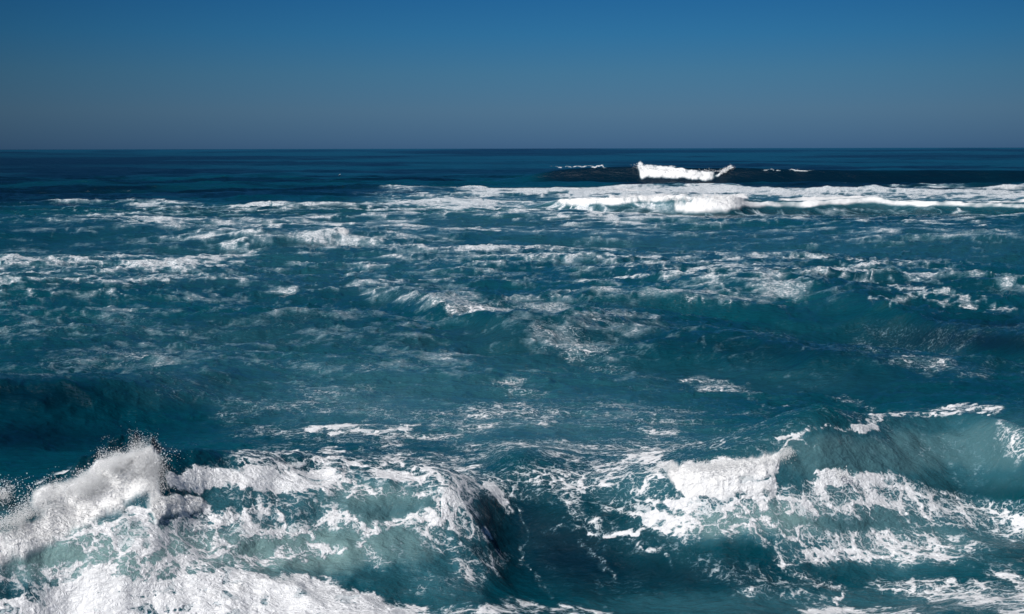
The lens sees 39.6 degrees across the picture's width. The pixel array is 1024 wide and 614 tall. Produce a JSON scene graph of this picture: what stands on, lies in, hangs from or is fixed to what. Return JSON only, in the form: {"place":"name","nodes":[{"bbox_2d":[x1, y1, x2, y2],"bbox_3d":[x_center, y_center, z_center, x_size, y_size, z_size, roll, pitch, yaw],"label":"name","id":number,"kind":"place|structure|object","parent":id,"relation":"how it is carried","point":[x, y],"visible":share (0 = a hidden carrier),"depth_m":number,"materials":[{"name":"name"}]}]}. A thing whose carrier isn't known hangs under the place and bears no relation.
{"place":"outdoors","nodes":[
{"label":"outdoors","id":0,"kind":"place"},
{"bbox_2d":[0,148,1023,613],"bbox_3d":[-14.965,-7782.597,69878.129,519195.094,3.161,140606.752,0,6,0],"label":"sea","id":1,"kind":"structure","parent":0,"point":[456,308],"depth_m":46.90,"materials":[{"name":"liquid"}]},
{"bbox_2d":[0,421,502,613],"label":"breaking wave","id":2,"kind":"object","parent":1,"relation":"on","point":[120,513],"visible":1,"depth_m":19.93,"materials":[{"name":"liquid"}]},
{"bbox_2d":[500,404,1023,594],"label":"breaking wave","id":3,"kind":"object","parent":1,"relation":"on","point":[791,497],"visible":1,"depth_m":21.85,"materials":[{"name":"liquid"}]},
{"bbox_2d":[534,163,1023,182],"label":"breaking wave","id":4,"kind":"object","parent":1,"relation":"on","point":[660,174],"visible":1,"depth_m":249.44,"materials":[{"name":"liquid"}]},
{"bbox_2d":[550,192,1023,215],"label":"surf roller","id":5,"kind":"object","parent":1,"relation":"on","point":[718,204],"visible":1,"depth_m":135.77,"materials":[{"name":"liquid"}]},
{"bbox_2d":[0,0,1023,149],"label":"sky","id":6,"kind":"structure","parent":0,"point":[75,74],"materials":[{"name":"blue"}]}
]}

